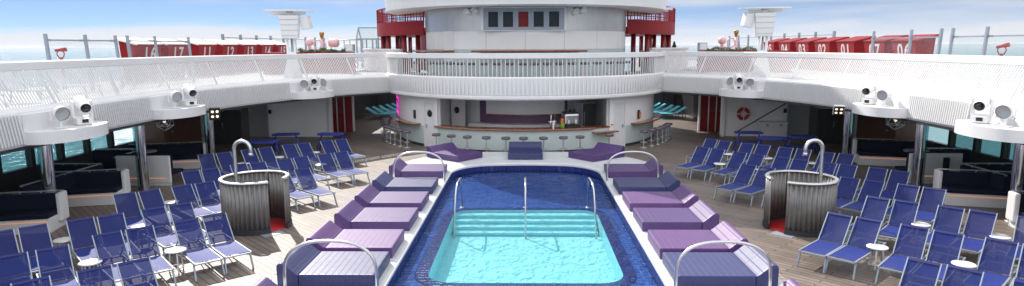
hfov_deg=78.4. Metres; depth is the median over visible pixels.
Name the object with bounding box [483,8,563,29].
window frame
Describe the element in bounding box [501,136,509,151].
bar stool
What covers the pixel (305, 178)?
sun lounger
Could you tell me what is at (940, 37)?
glass windscreen
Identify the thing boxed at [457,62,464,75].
bar stool
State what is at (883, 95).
flood light
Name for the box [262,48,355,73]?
hedge planter
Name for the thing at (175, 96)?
flood light
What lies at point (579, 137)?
bar stool
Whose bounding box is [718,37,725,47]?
gym ball
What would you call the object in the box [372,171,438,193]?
daybed
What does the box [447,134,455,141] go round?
bar stool
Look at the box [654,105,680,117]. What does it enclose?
sun lounger
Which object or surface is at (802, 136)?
blue table
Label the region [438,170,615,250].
pool water
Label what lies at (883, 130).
door
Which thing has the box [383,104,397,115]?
sun lounger
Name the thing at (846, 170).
sun lounger
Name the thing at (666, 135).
bar stool
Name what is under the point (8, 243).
sun lounger
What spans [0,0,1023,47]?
sky
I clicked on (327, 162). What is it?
sun lounger
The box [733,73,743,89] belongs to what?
moving head light
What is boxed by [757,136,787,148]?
blue table
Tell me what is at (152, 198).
sun lounger
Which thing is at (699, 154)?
sun lounger
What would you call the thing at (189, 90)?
moving head light
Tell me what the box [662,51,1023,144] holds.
balcony railing
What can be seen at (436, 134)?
bar stool
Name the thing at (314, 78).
moving head light
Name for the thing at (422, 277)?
pool border
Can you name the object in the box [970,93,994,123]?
moving head light
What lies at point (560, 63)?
bar stool
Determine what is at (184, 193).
sun lounger
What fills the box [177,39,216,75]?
deck cabin
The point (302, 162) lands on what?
sun lounger
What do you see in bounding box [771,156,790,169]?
sun lounger
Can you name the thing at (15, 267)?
sun lounger
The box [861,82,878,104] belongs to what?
moving head light
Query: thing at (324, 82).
flood light
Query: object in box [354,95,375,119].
passage wall
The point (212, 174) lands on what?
sun lounger
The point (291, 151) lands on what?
sun lounger
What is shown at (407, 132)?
bar stool
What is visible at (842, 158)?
sun lounger
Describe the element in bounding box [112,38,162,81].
deck cabin
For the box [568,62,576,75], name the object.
bar stool
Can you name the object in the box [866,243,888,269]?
side table
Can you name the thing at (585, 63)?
bar stool
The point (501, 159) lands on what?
pool surround
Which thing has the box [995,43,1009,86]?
viewing telescope
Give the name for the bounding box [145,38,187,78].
deck cabin
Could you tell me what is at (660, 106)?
sun lounger
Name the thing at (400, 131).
bar stool
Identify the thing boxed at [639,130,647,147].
bar stool
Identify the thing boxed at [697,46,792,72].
hedge planter
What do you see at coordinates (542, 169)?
pool coping
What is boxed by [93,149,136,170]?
booth partition
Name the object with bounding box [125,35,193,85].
glass windscreen
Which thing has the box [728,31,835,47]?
glass windscreen
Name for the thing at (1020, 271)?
sun lounger
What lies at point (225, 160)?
sun lounger
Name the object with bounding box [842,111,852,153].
steel column
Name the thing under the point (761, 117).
diagonal brace
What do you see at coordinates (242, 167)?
sun lounger
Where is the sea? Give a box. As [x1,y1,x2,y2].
[0,44,1023,171]
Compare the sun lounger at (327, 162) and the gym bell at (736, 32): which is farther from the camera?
the gym bell at (736, 32)
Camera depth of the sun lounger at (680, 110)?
41.32 m
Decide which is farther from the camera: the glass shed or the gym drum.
the glass shed
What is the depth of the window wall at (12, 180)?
21.97 m
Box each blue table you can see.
[249,140,280,155]
[271,133,299,151]
[316,132,344,150]
[732,131,762,150]
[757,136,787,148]
[787,134,818,154]
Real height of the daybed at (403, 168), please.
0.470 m
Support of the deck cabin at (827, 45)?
on the deck at (636, 62)
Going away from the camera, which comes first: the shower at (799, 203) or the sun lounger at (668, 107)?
the shower at (799, 203)
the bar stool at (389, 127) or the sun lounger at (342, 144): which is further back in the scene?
the bar stool at (389, 127)
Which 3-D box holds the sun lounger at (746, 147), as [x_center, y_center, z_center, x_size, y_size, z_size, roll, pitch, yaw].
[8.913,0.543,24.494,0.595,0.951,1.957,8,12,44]
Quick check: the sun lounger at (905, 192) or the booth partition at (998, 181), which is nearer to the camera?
the sun lounger at (905, 192)
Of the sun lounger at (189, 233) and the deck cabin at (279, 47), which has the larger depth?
the deck cabin at (279, 47)
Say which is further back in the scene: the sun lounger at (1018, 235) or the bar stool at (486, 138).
the bar stool at (486, 138)
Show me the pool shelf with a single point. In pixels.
(555, 192)
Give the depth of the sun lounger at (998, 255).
12.33 m
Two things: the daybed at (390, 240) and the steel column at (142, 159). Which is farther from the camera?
the steel column at (142, 159)
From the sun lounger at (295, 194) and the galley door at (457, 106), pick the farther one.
the galley door at (457, 106)
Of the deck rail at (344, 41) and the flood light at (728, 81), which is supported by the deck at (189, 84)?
the deck rail at (344, 41)
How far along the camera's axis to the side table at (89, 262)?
12.73 m
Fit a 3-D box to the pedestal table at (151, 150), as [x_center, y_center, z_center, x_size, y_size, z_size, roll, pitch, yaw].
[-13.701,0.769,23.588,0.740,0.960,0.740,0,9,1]
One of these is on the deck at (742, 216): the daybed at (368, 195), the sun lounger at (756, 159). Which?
the sun lounger at (756, 159)
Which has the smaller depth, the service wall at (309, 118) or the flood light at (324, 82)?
the flood light at (324, 82)
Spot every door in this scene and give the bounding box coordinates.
[169,118,181,143]
[425,103,434,145]
[451,99,465,125]
[614,103,623,145]
[877,117,889,140]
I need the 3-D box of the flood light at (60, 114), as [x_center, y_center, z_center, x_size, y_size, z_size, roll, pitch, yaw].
[-11.271,-0.650,15.654,0.365,0.563,0.420,5,10,30]
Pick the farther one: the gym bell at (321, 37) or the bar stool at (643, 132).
the gym bell at (321, 37)
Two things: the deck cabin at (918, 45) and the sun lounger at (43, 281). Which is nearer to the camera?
the sun lounger at (43, 281)
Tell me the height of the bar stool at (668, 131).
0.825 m
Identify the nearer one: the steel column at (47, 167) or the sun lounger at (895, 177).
the steel column at (47, 167)
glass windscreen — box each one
[43,34,122,92]
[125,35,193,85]
[221,34,324,51]
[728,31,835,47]
[867,28,943,84]
[944,27,1023,92]
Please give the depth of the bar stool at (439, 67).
30.06 m
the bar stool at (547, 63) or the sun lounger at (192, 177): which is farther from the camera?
the bar stool at (547, 63)
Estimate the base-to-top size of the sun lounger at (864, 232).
0.951 m
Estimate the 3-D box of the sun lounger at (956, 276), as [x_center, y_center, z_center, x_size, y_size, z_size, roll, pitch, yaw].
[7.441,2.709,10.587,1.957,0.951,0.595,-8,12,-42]
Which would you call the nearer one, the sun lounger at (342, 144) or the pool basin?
the pool basin
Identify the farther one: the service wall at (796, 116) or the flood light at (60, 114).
the service wall at (796, 116)
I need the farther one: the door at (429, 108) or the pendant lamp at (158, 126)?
the door at (429, 108)
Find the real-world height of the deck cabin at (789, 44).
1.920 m
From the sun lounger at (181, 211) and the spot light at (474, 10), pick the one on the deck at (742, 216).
the sun lounger at (181, 211)
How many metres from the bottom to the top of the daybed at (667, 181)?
0.470 m
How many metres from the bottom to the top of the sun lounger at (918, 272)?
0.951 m
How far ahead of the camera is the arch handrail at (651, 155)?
21.33 m
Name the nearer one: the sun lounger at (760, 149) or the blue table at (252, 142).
the sun lounger at (760, 149)
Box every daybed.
[253,277,277,285]
[276,241,389,285]
[306,220,404,257]
[334,199,418,230]
[354,184,428,210]
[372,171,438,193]
[389,158,446,177]
[427,142,482,161]
[508,142,542,159]
[568,142,624,161]
[604,158,662,177]
[613,171,679,193]
[622,184,698,211]
[633,200,718,230]
[647,221,747,258]
[662,242,778,285]
[779,279,800,285]
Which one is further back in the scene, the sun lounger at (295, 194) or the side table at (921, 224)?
the sun lounger at (295, 194)
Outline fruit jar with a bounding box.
[560,118,564,127]
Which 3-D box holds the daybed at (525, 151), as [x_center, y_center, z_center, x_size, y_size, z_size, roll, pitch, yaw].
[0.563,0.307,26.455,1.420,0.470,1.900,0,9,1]
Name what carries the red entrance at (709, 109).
on the deck at (742, 216)
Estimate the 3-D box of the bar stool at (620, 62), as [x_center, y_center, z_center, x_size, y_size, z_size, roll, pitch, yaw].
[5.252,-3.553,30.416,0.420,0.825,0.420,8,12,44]
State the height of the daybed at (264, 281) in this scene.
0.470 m
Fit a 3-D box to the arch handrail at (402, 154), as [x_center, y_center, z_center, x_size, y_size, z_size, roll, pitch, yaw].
[-3.202,0.791,21.548,1.870,1.052,0.127,0,9,1]
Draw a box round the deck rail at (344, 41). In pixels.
[331,39,357,48]
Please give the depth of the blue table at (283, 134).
28.67 m
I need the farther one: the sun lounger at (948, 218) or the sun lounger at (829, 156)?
the sun lounger at (829, 156)
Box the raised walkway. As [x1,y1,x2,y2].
[376,6,675,72]
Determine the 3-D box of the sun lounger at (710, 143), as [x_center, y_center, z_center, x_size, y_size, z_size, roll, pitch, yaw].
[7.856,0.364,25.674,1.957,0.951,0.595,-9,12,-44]
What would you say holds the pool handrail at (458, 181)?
on the pool shelf
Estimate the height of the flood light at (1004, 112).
0.563 m
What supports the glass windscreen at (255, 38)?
on the deck at (189, 84)
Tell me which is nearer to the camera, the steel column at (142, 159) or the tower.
the steel column at (142, 159)
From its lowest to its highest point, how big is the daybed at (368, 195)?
0.470 m
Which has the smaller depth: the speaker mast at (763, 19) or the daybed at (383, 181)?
the daybed at (383, 181)
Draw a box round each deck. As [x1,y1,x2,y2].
[0,62,425,108]
[9,111,1023,285]
[625,61,1023,99]
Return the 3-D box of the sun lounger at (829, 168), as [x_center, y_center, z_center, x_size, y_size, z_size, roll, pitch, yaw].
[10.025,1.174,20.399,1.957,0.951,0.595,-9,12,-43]
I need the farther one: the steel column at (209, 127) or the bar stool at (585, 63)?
the bar stool at (585, 63)
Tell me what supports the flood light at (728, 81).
on the balcony railing at (944, 108)
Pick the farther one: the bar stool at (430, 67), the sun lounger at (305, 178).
the bar stool at (430, 67)
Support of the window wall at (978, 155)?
on the deck at (742, 216)
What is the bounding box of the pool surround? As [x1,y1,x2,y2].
[272,152,782,285]
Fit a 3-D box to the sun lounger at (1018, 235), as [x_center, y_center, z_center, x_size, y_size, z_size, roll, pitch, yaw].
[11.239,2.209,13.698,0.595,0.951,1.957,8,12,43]
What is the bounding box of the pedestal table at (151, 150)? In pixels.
[135,149,156,153]
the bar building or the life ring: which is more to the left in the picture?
the bar building
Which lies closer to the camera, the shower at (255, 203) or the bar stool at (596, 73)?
the shower at (255, 203)
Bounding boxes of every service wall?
[200,98,333,136]
[719,97,857,136]
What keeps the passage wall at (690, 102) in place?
on the deck at (742, 216)
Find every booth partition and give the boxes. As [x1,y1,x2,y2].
[18,163,103,193]
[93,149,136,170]
[925,148,970,170]
[960,163,1011,189]
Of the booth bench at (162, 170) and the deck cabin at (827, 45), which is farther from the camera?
the deck cabin at (827, 45)
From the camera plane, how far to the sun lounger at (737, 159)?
22.62 m
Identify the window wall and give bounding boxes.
[0,131,135,194]
[926,130,1012,162]
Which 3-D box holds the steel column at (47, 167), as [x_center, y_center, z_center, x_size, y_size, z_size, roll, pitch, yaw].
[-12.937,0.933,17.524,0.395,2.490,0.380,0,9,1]
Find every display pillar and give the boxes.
[345,44,354,73]
[697,42,706,71]
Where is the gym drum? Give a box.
[328,39,338,46]
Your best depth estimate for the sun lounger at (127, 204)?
16.64 m
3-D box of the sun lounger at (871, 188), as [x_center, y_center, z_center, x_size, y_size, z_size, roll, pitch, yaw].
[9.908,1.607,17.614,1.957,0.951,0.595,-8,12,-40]
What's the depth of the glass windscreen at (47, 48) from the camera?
22.11 m
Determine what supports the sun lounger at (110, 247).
on the deck at (742, 216)
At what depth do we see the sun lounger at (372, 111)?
41.68 m
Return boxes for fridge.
[575,101,596,125]
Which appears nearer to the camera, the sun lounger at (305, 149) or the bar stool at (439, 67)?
the sun lounger at (305, 149)
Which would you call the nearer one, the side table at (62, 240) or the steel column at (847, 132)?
the side table at (62, 240)
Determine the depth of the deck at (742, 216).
18.48 m
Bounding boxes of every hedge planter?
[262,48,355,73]
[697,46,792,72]
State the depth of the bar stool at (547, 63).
28.53 m
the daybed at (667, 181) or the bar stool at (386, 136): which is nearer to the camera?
the daybed at (667, 181)
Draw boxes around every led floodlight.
[209,107,220,119]
[832,105,844,114]
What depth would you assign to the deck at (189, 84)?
27.74 m
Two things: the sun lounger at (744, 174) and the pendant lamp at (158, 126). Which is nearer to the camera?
the sun lounger at (744, 174)
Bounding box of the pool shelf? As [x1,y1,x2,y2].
[394,172,656,285]
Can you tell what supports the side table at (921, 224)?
on the deck at (742, 216)
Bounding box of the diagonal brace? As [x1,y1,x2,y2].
[734,103,786,133]
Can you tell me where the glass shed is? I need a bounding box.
[356,27,380,67]
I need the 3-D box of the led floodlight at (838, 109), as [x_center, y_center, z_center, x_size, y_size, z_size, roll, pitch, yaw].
[11.891,-1.215,22.875,0.380,0.393,0.620,3,10,23]
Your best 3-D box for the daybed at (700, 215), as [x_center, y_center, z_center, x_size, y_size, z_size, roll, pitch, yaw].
[4.210,1.869,16.296,1.900,0.470,1.420,0,9,1]
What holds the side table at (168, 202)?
on the deck at (742, 216)
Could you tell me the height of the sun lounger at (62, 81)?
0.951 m
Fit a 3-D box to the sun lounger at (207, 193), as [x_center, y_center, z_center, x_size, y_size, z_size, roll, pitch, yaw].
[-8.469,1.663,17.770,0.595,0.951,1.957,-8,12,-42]
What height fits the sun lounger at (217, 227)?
0.951 m
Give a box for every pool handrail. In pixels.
[453,177,463,238]
[523,177,527,238]
[585,177,596,238]
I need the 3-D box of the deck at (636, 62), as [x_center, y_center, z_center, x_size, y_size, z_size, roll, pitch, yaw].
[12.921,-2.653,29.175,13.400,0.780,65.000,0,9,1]
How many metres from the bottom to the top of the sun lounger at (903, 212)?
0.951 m
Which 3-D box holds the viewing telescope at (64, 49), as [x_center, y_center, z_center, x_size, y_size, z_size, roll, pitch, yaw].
[-16.529,-2.753,23.103,0.381,1.516,0.240,-1,9,-7]
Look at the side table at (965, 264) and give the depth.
12.40 m
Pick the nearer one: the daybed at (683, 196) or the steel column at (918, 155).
the daybed at (683, 196)
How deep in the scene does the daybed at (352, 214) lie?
16.04 m
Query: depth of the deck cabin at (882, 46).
29.59 m
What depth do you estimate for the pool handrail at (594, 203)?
17.85 m
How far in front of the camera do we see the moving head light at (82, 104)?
16.25 m
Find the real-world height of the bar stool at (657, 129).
0.825 m
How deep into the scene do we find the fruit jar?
28.56 m
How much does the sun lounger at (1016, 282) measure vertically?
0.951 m
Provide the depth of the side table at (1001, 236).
14.18 m
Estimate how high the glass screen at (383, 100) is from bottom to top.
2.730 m
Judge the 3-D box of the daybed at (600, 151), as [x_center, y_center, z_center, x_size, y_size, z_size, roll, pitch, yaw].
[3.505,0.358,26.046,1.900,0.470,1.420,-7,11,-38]
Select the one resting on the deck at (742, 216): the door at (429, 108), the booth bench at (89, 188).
the booth bench at (89, 188)
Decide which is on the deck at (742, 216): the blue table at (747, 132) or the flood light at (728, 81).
the blue table at (747, 132)
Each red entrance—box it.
[332,96,354,131]
[697,95,720,131]
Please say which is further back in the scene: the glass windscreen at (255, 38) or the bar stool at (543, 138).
the glass windscreen at (255, 38)
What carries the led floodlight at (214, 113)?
attached to the balcony railing at (28, 126)
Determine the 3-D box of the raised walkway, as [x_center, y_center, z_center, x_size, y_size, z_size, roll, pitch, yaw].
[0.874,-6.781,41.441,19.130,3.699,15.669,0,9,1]
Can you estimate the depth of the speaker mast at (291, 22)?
29.71 m
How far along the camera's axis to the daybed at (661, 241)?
14.13 m
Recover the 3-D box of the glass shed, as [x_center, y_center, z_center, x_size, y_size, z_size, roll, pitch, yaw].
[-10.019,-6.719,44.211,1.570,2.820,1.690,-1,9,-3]
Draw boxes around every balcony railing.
[0,53,389,154]
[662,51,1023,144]
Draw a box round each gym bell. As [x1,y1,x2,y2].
[313,32,326,48]
[727,30,739,47]
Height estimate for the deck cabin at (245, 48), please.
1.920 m
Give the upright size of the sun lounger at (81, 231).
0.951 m
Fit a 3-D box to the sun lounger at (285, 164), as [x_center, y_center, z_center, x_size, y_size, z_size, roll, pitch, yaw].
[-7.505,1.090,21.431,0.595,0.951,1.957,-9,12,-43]
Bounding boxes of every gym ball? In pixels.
[305,39,312,49]
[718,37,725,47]
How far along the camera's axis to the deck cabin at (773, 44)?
42.40 m
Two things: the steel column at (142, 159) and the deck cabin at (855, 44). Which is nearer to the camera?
the steel column at (142, 159)
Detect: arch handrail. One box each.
[283,239,378,285]
[393,151,445,180]
[605,151,658,181]
[674,240,771,285]
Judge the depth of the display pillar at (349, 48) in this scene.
34.84 m
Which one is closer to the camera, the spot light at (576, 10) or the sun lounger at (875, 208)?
the sun lounger at (875, 208)
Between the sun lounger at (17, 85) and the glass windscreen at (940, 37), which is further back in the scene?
the glass windscreen at (940, 37)
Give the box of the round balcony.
[386,51,665,100]
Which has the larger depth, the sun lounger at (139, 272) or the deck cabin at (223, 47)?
the deck cabin at (223, 47)
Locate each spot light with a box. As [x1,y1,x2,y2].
[463,7,479,15]
[571,6,586,15]
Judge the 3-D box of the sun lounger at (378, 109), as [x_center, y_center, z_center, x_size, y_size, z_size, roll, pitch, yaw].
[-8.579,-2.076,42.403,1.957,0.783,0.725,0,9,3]
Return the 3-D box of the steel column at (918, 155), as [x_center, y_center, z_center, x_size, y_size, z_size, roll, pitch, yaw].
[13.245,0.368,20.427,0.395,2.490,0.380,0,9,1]
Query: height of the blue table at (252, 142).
0.870 m
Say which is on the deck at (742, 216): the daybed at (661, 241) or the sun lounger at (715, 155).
the sun lounger at (715, 155)
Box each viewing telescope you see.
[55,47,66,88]
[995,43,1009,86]
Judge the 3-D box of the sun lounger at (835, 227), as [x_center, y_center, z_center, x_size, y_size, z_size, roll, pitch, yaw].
[7.112,2.164,14.106,1.957,0.951,0.595,-9,12,-43]
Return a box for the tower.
[384,0,666,76]
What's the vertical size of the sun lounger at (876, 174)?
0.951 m
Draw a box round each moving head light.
[70,96,93,125]
[180,84,196,105]
[309,74,320,90]
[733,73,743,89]
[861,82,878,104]
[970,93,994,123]
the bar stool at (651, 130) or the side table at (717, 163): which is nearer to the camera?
the side table at (717, 163)
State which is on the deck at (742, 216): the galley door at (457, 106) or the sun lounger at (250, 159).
the sun lounger at (250, 159)
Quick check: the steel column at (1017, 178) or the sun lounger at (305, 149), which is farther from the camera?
the sun lounger at (305, 149)
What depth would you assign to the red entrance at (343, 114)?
35.60 m
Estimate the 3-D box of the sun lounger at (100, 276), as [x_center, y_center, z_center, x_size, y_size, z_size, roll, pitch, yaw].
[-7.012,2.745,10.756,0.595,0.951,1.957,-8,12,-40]
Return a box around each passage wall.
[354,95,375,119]
[676,94,698,119]
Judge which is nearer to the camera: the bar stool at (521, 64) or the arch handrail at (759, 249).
the arch handrail at (759, 249)
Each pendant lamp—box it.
[155,120,173,130]
[886,118,904,129]
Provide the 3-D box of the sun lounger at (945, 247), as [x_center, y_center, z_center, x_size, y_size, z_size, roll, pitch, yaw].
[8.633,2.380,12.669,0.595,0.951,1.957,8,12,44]
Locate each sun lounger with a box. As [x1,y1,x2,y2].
[0,71,59,100]
[0,229,31,270]
[0,251,32,285]
[10,275,51,285]
[17,223,66,279]
[33,69,102,96]
[35,244,77,285]
[65,216,97,269]
[76,264,116,285]
[90,230,130,282]
[96,212,128,264]
[111,192,143,228]
[116,257,158,285]
[125,225,176,285]
[138,188,171,234]
[140,206,190,258]
[168,202,214,249]
[170,184,213,217]
[170,218,225,281]
[181,170,202,202]
[194,181,220,213]
[195,153,227,175]
[201,168,221,202]
[201,213,253,273]
[216,152,232,173]
[229,163,248,172]
[240,148,272,169]
[249,161,268,170]
[258,147,278,169]
[276,158,312,187]
[278,144,315,171]
[285,170,315,210]
[293,156,329,188]
[293,167,336,206]
[297,142,319,169]
[313,153,353,186]
[316,140,351,168]
[333,151,369,183]
[334,138,366,164]
[363,107,391,119]
[371,106,396,117]
[377,105,396,116]
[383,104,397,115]
[654,103,667,114]
[654,104,673,116]
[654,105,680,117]
[659,106,689,118]
[674,146,710,177]
[685,138,717,162]
[689,148,727,180]
[705,140,731,158]
[709,151,747,184]
[713,163,757,201]
[722,142,754,169]
[728,153,764,182]
[733,166,775,205]
[744,144,773,163]
[764,146,793,166]
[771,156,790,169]
[787,148,813,169]
[789,158,808,170]
[796,212,852,272]
[806,152,835,171]
[816,162,837,175]
[825,216,886,279]
[834,153,857,177]
[835,163,857,198]
[836,176,860,213]
[841,179,884,213]
[841,196,890,248]
[857,167,887,197]
[874,223,929,283]
[878,199,919,254]
[881,170,910,199]
[886,183,919,216]
[899,257,941,285]
[916,187,946,230]
[925,229,965,282]
[926,205,964,244]
[941,264,984,285]
[961,209,997,264]
[975,237,1018,285]
[1009,243,1023,285]
[1012,215,1023,259]
[1012,279,1023,285]
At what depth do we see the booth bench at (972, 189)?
18.84 m
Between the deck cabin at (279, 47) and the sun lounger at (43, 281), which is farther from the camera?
the deck cabin at (279, 47)
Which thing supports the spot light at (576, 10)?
attached to the tower
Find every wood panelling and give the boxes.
[144,116,201,144]
[856,114,915,141]
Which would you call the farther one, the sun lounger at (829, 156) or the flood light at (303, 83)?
the flood light at (303, 83)
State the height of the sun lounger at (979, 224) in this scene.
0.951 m
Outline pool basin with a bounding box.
[429,210,622,282]
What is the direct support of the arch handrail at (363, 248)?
on the pool surround
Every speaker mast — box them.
[263,9,314,77]
[739,7,791,76]
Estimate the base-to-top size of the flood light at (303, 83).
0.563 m
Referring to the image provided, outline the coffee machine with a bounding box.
[561,109,579,127]
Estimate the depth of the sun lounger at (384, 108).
43.12 m
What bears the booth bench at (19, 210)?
on the deck at (742, 216)
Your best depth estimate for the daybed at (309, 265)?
12.43 m
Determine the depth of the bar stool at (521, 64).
28.49 m
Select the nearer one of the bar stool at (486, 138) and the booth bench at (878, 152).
the booth bench at (878, 152)
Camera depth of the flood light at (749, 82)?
27.39 m
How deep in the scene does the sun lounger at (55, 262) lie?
12.16 m
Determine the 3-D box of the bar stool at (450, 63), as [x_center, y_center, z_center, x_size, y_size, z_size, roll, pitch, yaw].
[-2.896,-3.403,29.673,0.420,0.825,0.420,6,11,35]
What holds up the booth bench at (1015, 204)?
on the deck at (742, 216)
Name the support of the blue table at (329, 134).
on the deck at (742, 216)
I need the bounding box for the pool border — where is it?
[414,208,637,285]
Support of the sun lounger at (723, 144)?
on the deck at (742, 216)
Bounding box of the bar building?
[390,94,661,151]
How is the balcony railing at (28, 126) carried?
attached to the deck at (189, 84)
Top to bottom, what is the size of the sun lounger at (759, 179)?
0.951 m
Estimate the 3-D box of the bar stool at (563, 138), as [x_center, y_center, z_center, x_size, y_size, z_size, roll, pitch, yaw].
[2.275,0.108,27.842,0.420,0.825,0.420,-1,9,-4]
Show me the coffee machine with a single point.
(570, 117)
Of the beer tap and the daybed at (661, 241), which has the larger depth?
the beer tap
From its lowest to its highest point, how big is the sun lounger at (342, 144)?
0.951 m
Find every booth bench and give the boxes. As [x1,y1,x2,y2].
[0,189,69,234]
[55,168,130,206]
[115,154,183,185]
[128,141,207,168]
[851,138,932,165]
[895,151,962,182]
[933,168,1023,208]
[1005,190,1023,228]
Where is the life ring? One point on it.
(747, 113)
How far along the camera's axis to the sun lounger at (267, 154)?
24.18 m
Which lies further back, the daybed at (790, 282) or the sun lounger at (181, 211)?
the sun lounger at (181, 211)
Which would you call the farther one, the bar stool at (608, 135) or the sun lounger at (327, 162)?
the bar stool at (608, 135)
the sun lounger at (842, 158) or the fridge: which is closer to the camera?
the sun lounger at (842, 158)
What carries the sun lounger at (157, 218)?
on the deck at (742, 216)
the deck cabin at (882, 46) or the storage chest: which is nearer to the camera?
the deck cabin at (882, 46)
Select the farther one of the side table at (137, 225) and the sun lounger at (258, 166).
the sun lounger at (258, 166)
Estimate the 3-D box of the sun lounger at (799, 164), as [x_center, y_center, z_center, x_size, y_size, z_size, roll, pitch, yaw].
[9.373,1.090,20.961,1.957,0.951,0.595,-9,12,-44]
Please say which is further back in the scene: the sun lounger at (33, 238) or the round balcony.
the round balcony
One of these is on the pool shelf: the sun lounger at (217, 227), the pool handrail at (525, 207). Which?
the pool handrail at (525, 207)
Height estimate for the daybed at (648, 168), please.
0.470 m
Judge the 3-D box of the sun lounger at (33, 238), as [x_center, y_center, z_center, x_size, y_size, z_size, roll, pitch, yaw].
[-10.092,2.346,13.414,0.595,0.951,1.957,-9,12,-43]
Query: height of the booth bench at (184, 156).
0.980 m
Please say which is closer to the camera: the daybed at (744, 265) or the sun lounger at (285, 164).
the daybed at (744, 265)
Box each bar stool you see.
[383,125,389,141]
[386,126,393,142]
[390,128,398,144]
[396,129,404,146]
[403,130,411,147]
[427,62,434,75]
[432,133,440,144]
[436,62,443,75]
[446,62,454,75]
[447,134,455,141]
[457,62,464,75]
[463,135,471,149]
[482,136,490,151]
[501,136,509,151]
[519,63,526,76]
[539,136,547,151]
[543,62,551,76]
[555,62,563,76]
[559,136,567,151]
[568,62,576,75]
[576,135,584,149]
[580,62,588,75]
[593,62,601,75]
[605,133,613,143]
[616,61,624,74]
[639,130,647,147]
[647,129,655,145]
[653,127,661,144]
[658,126,666,142]
[662,124,669,140]
[664,123,672,138]
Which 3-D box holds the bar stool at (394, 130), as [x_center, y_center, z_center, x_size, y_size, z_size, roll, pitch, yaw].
[-5.774,-0.338,30.939,0.420,0.825,0.420,-6,11,-33]
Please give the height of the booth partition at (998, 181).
0.980 m
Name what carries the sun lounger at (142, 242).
on the deck at (742, 216)
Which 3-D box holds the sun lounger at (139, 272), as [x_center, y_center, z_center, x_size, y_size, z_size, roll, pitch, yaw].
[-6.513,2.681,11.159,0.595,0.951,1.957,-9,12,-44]
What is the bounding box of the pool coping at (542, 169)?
[387,166,663,285]
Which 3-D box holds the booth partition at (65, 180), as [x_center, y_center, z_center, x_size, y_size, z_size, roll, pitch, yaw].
[-14.619,1.415,19.391,1.900,0.980,3.470,0,9,1]
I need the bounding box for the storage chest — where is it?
[756,121,788,136]
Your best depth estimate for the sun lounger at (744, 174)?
20.23 m
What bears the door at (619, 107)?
in the bar building
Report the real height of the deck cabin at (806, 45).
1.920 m
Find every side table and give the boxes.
[52,237,74,258]
[78,258,102,268]
[130,224,144,227]
[164,200,175,211]
[164,247,186,272]
[714,162,725,176]
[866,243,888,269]
[911,221,930,242]
[951,260,976,268]
[989,233,1011,240]
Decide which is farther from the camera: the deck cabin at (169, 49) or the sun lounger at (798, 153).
the deck cabin at (169, 49)
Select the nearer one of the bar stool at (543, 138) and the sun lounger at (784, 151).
the sun lounger at (784, 151)
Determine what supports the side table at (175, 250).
on the deck at (742, 216)
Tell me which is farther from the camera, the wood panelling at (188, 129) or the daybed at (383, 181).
the wood panelling at (188, 129)
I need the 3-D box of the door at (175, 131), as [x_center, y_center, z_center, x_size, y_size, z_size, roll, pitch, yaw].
[-15.452,-0.591,28.880,0.085,2.000,0.850,0,9,1]
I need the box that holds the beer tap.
[548,115,556,128]
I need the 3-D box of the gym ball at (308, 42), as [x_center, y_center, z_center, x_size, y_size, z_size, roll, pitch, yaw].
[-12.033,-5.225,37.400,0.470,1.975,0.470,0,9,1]
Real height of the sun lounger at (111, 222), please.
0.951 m
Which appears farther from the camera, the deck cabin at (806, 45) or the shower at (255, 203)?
the deck cabin at (806, 45)
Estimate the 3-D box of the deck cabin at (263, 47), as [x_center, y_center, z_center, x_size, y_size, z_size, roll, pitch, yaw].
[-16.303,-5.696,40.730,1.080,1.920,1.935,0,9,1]
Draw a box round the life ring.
[737,107,749,119]
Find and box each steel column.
[38,144,56,192]
[134,125,150,190]
[204,113,217,165]
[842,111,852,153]
[911,124,926,192]
[1004,143,1023,221]
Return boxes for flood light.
[49,106,69,128]
[168,91,181,107]
[299,79,307,91]
[321,78,329,89]
[724,76,732,88]
[744,78,754,90]
[877,89,891,106]
[995,104,1016,126]
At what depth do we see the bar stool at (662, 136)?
31.19 m
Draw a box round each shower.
[218,139,291,236]
[762,138,839,238]
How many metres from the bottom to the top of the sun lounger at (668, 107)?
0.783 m
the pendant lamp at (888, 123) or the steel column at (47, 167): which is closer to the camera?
the steel column at (47, 167)
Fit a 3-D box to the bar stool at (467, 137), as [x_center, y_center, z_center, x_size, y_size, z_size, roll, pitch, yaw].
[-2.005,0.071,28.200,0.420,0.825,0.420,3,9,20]
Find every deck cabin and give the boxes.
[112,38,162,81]
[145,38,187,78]
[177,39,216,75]
[203,39,238,73]
[226,40,257,71]
[245,40,273,69]
[262,40,286,52]
[764,38,789,49]
[778,38,806,66]
[795,37,826,69]
[814,36,849,71]
[835,36,875,73]
[863,35,908,75]
[890,34,938,78]
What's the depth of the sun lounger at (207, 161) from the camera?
22.79 m

